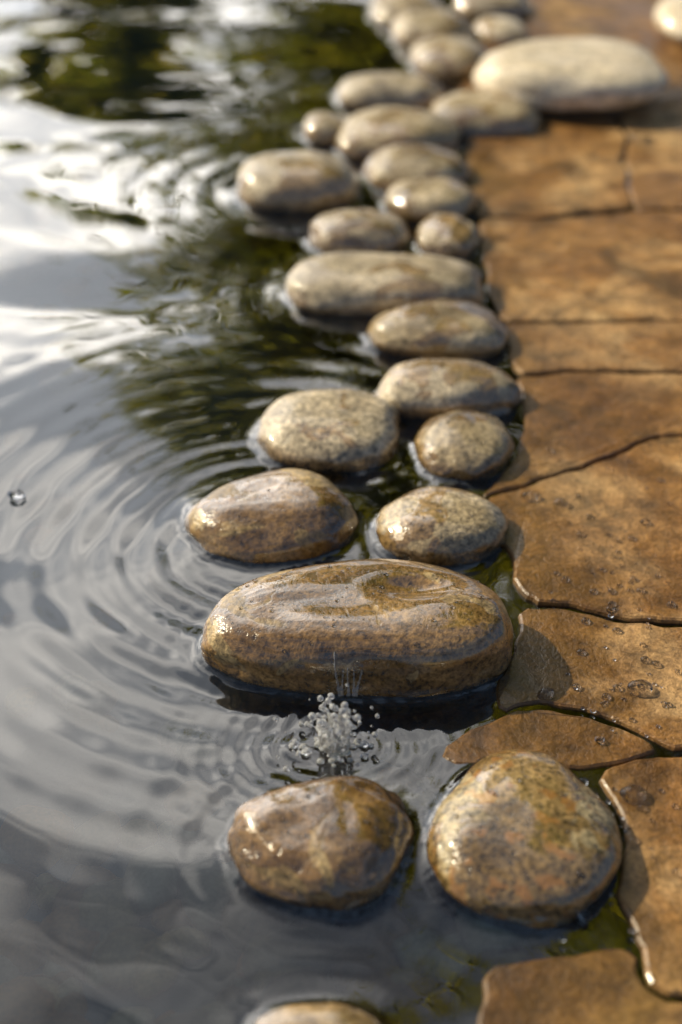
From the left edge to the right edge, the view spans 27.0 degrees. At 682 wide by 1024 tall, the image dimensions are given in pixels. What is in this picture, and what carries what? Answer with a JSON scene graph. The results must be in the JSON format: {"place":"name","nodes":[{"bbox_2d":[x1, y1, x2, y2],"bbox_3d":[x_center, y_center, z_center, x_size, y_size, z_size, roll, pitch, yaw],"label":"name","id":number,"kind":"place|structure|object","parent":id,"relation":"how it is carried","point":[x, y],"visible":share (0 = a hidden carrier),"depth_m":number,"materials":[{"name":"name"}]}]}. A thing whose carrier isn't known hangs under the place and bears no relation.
{"place":"outdoors","nodes":[
{"label":"outdoors","id":0,"kind":"place"},
{"bbox_2d":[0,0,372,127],"bbox_3d":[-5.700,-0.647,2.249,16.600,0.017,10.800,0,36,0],"label":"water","id":1,"kind":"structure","parent":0,"point":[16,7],"depth_m":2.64,"materials":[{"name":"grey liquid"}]},
{"bbox_2d":[8,489,24,499],"bbox_3d":[-0.315,-0.017,1.380,0.017,0.009,0.014,0,36,0],"label":"water drop","id":2,"kind":"object","parent":1,"relation":"on","point":[15,494],"visible":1,"depth_m":1.38,"materials":[{"name":"white"}]},
{"bbox_2d":[185,468,357,570],"bbox_3d":[-0.066,0.009,1.337,0.163,0.071,0.119,0,36,0],"label":"river stone","id":3,"kind":"object","parent":1,"relation":"on","point":[269,533],"visible":0.98,"depth_m":1.30,"materials":[{"name":"brown stone"}]},
{"bbox_2d":[236,151,358,222],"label":"river stone","id":4,"kind":"object","parent":1,"relation":"on","point":[302,186],"visible":0.96,"depth_m":1.92,"materials":[{"name":"beige stone"}]},
{"bbox_2d":[255,1002,379,1023],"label":"river stone","id":5,"kind":"object","parent":1,"relation":"on","point":[324,1013],"visible":1,"depth_m":0.90,"materials":[{"name":"beige stone"}]},
{"bbox_2d":[227,776,413,921],"bbox_3d":[-0.014,0.240,1.020,0.134,0.063,0.112,0,36,0],"label":"river stone","id":6,"kind":"object","parent":1,"relation":"on","point":[338,894],"visible":0.99,"depth_m":0.99,"materials":[{"name":"brown stone"}]},
{"bbox_2d":[303,112,344,151],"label":"river stone","id":7,"kind":"object","parent":1,"relation":"on","point":[321,130],"visible":0.76,"depth_m":2.11,"materials":[{"name":"beige stone"}]},
{"bbox_2d":[273,683,379,771],"bbox_3d":[-0.012,0.167,1.088,0.068,0.061,0.074,20,41,25],"label":"water splash","id":8,"kind":"object","parent":1,"relation":"on","point":[332,740],"visible":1,"depth_m":1.09,"materials":[{"name":"white"}]},
{"bbox_2d":[257,389,399,476],"bbox_3d":[-0.013,-0.081,1.464,0.148,0.056,0.131,0,36,0],"label":"river stone","id":9,"kind":"object","parent":1,"relation":"on","point":[285,436],"visible":0.96,"depth_m":1.43,"materials":[{"name":"beige stone"}]},
{"bbox_2d":[201,558,513,714],"bbox_3d":[0.013,0.102,1.205,0.261,0.092,0.146,0,36,0],"label":"river stone","id":10,"kind":"object","parent":1,"relation":"on","point":[403,674],"visible":0.99,"depth_m":1.16,"materials":[{"name":"brown stone"}]},
{"bbox_2d":[334,652,361,698],"bbox_3d":[0.004,0.134,1.144,0.024,0.042,0.009,12,38,16],"label":"water trickle","id":11,"kind":"object","parent":10,"relation":"on","point":[340,691],"visible":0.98,"depth_m":1.15,"materials":[{"name":"white"}]},
{"bbox_2d":[307,209,409,255],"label":"river stone","id":12,"kind":"object","parent":1,"relation":"on","point":[367,230],"visible":0.83,"depth_m":1.81,"materials":[{"name":"beige stone"}]},
{"bbox_2d":[335,72,443,114],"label":"river stone","id":13,"kind":"object","parent":1,"relation":"on","point":[358,93],"visible":0.77,"depth_m":2.22,"materials":[{"name":"beige stone"}]},
{"bbox_2d":[333,106,460,168],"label":"river stone","id":14,"kind":"object","parent":1,"relation":"on","point":[363,136],"visible":0.78,"depth_m":2.07,"materials":[{"name":"beige stone"}]},
{"bbox_2d":[369,0,443,33],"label":"river stone","id":15,"kind":"object","parent":1,"relation":"on","point":[383,14],"visible":0.56,"depth_m":2.57,"materials":[{"name":"grey stone"}]},
{"bbox_2d":[362,143,472,199],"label":"river stone","id":16,"kind":"object","parent":1,"relation":"on","point":[385,169],"visible":0.65,"depth_m":1.98,"materials":[{"name":"beige stone"}]},
{"bbox_2d":[384,177,476,229],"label":"river stone","id":17,"kind":"object","parent":1,"relation":"on","point":[414,204],"visible":0.76,"depth_m":1.89,"materials":[{"name":"beige stone"}]},
{"bbox_2d":[390,9,470,57],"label":"river stone","id":18,"kind":"object","parent":1,"relation":"on","point":[408,30],"visible":0.69,"depth_m":2.47,"materials":[{"name":"beige stone"}]},
{"bbox_2d":[365,300,508,366],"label":"river stone","id":19,"kind":"object","parent":1,"relation":"on","point":[450,332],"visible":0.89,"depth_m":1.59,"materials":[{"name":"beige stone"}]},
{"bbox_2d":[375,486,508,572],"bbox_3d":[0.094,0.018,1.328,0.125,0.056,0.098,0,36,0],"label":"river stone","id":20,"kind":"object","parent":1,"relation":"on","point":[467,546],"visible":0.91,"depth_m":1.30,"materials":[{"name":"beige stone"}]},
{"bbox_2d":[416,213,478,262],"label":"river stone","id":21,"kind":"object","parent":1,"relation":"on","point":[452,235],"visible":0.78,"depth_m":1.81,"materials":[{"name":"beige stone"}]},
{"bbox_2d":[409,35,487,87],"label":"river stone","id":22,"kind":"object","parent":1,"relation":"on","point":[449,61],"visible":0.84,"depth_m":2.35,"materials":[{"name":"beige stone"}]},
{"bbox_2d":[375,358,521,430],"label":"river stone","id":23,"kind":"object","parent":1,"relation":"on","point":[433,379],"visible":0.78,"depth_m":1.50,"materials":[{"name":"beige stone"}]},
{"bbox_2d":[414,410,513,487],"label":"river stone","id":24,"kind":"object","parent":1,"relation":"on","point":[444,459],"visible":0.99,"depth_m":1.41,"materials":[{"name":"beige stone"}]},
{"bbox_2d":[453,0,529,26],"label":"river stone","id":25,"kind":"object","parent":1,"relation":"on","point":[471,12],"visible":0.69,"depth_m":2.59,"materials":[{"name":"grey stone"}]},
{"bbox_2d":[472,16,526,44],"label":"river stone","id":26,"kind":"object","parent":1,"relation":"on","point":[498,30],"visible":0.77,"depth_m":2.49,"materials":[{"name":"beige stone"}]},
{"bbox_2d":[426,749,622,934],"bbox_3d":[0.132,0.237,1.025,0.138,0.059,0.145,24,42,29],"label":"river stone","id":27,"kind":"object","parent":1,"relation":"on","point":[552,896],"visible":0.98,"depth_m":0.99,"materials":[{"name":"brown stone"}]},
{"bbox_2d":[0,0,638,1023],"bbox_3d":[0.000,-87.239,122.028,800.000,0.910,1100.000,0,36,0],"label":"ground","id":28,"kind":"structure","parent":0,"point":[100,102],"depth_m":1.76,"materials":[{"name":"green"}]},
{"bbox_2d":[0,84,550,1023],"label":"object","id":29,"kind":"object","parent":28,"relation":"on","point":[90,932],"visible":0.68,"depth_m":1.09,"materials":[{"name":"grey liquid"}]},
{"bbox_2d":[285,251,483,328],"bbox_3d":[0.053,-0.269,1.720,0.240,0.071,0.126,0,36,0],"label":"river stone","id":30,"kind":"object","parent":28,"relation":"on","point":[353,289],"visible":0.75,"depth_m":1.68,"materials":[{"name":"beige stone"}]},
{"bbox_2d":[439,710,654,799],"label":"stone slab","id":31,"kind":"structure","parent":28,"relation":"on","point":[572,745],"depth_m":1.11,"materials":[{"name":"stone"}]},
{"bbox_2d":[465,119,632,229],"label":"stone slab","id":32,"kind":"structure","parent":28,"relation":"on","point":[553,168],"depth_m":2.02,"materials":[{"name":"stone"}]},
{"bbox_2d":[458,0,681,128],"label":"stone slab","id":33,"kind":"structure","parent":28,"relation":"on","point":[632,21],"depth_m":2.52,"materials":[{"name":"stone"}]},
{"bbox_2d":[430,90,540,146],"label":"river stone","id":34,"kind":"object","parent":33,"relation":"on","point":[480,114],"visible":0.79,"depth_m":2.13,"materials":[{"name":"beige stone"}]},
{"bbox_2d":[473,37,668,111],"bbox_3d":[0.359,-0.692,2.244,0.302,0.069,0.237,0,36,0],"label":"river stone","id":35,"kind":"object","parent":33,"relation":"on","point":[575,74],"visible":0.96,"depth_m":2.17,"materials":[{"name":"beige stone"}]},
{"bbox_2d":[654,0,681,41],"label":"river stone","id":36,"kind":"object","parent":33,"relation":"on","point":[668,17],"visible":1,"depth_m":2.45,"materials":[{"name":"beige stone"}]},
{"bbox_2d":[476,949,681,1023],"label":"stone slab","id":37,"kind":"structure","parent":28,"relation":"on","point":[603,987],"depth_m":0.93,"materials":[{"name":"stone"}]},
{"bbox_2d":[478,210,681,325],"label":"stone slab","id":38,"kind":"structure","parent":28,"relation":"on","point":[625,267],"depth_m":1.77,"materials":[{"name":"stone"}]},
{"bbox_2d":[483,372,681,499],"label":"stone slab","id":39,"kind":"structure","parent":28,"relation":"on","point":[575,422],"depth_m":1.49,"materials":[{"name":"stone"}]},
{"bbox_2d":[489,437,681,627],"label":"stone slab","id":40,"kind":"structure","parent":28,"relation":"on","point":[544,542],"depth_m":1.32,"materials":[{"name":"stone"}]},
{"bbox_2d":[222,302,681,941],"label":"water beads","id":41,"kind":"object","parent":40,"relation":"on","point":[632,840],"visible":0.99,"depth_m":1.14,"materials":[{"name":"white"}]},
{"bbox_2d":[521,491,539,501],"bbox_3d":[0.183,-0.015,1.371,0.018,0.010,0.015,0,36,0],"label":"water drop","id":42,"kind":"object","parent":40,"relation":"on","point":[529,496],"visible":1,"depth_m":1.37,"materials":[{"name":"white"}]},
{"bbox_2d":[553,498,568,507],"bbox_3d":[0.211,-0.009,1.362,0.016,0.009,0.013,0,36,0],"label":"water drop","id":43,"kind":"object","parent":40,"relation":"on","point":[561,502],"visible":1,"depth_m":1.36,"materials":[{"name":"white"}]},
{"bbox_2d":[640,519,650,525],"bbox_3d":[0.286,0.010,1.338,0.010,0.006,0.009,0,36,0],"label":"water drop","id":44,"kind":"object","parent":40,"relation":"on","point":[645,522],"visible":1,"depth_m":1.33,"materials":[{"name":"clear liquid"}]},
{"bbox_2d":[493,608,681,757],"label":"stone slab","id":45,"kind":"structure","parent":28,"relation":"on","point":[548,643],"depth_m":1.17,"materials":[{"name":"stone"}]},
{"bbox_2d":[537,687,554,698],"bbox_3d":[0.166,0.147,1.151,0.013,0.008,0.012,11,37,15],"label":"water drop","id":46,"kind":"object","parent":45,"relation":"on","point":[545,693],"visible":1,"depth_m":1.15,"materials":[{"name":"white"}]},
{"bbox_2d":[627,679,652,696],"bbox_3d":[0.242,0.143,1.154,0.021,0.012,0.017,0,36,0],"label":"water drop","id":47,"kind":"object","parent":45,"relation":"on","point":[641,688],"visible":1,"depth_m":1.15,"materials":[{"name":"clear liquid"}]},
{"bbox_2d":[503,321,681,382],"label":"stone slab","id":48,"kind":"structure","parent":28,"relation":"on","point":[541,350],"depth_m":1.61,"materials":[{"name":"stone"}]},
{"bbox_2d":[597,757,681,1002],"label":"stone slab","id":49,"kind":"structure","parent":28,"relation":"on","point":[647,905],"depth_m":1.00,"materials":[{"name":"stone"}]},
{"bbox_2d":[619,784,646,803],"bbox_3d":[0.218,0.211,1.060,0.021,0.012,0.018,0,36,0],"label":"water drop","id":50,"kind":"object","parent":49,"relation":"on","point":[633,794],"visible":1,"depth_m":1.06,"materials":[{"name":"clear liquid"}]},
{"bbox_2d":[620,120,681,211],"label":"stone slab","id":51,"kind":"structure","parent":28,"relation":"on","point":[653,167],"depth_m":2.04,"materials":[{"name":"stone"}]},
{"bbox_2d":[629,133,651,144],"bbox_3d":[0.444,-0.552,2.107,0.033,0.018,0.028,0,36,0],"label":"water drop","id":52,"kind":"object","parent":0,"point":[641,139],"visible":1,"depth_m":2.10,"materials":[{"name":"clear liquid"}]}
]}

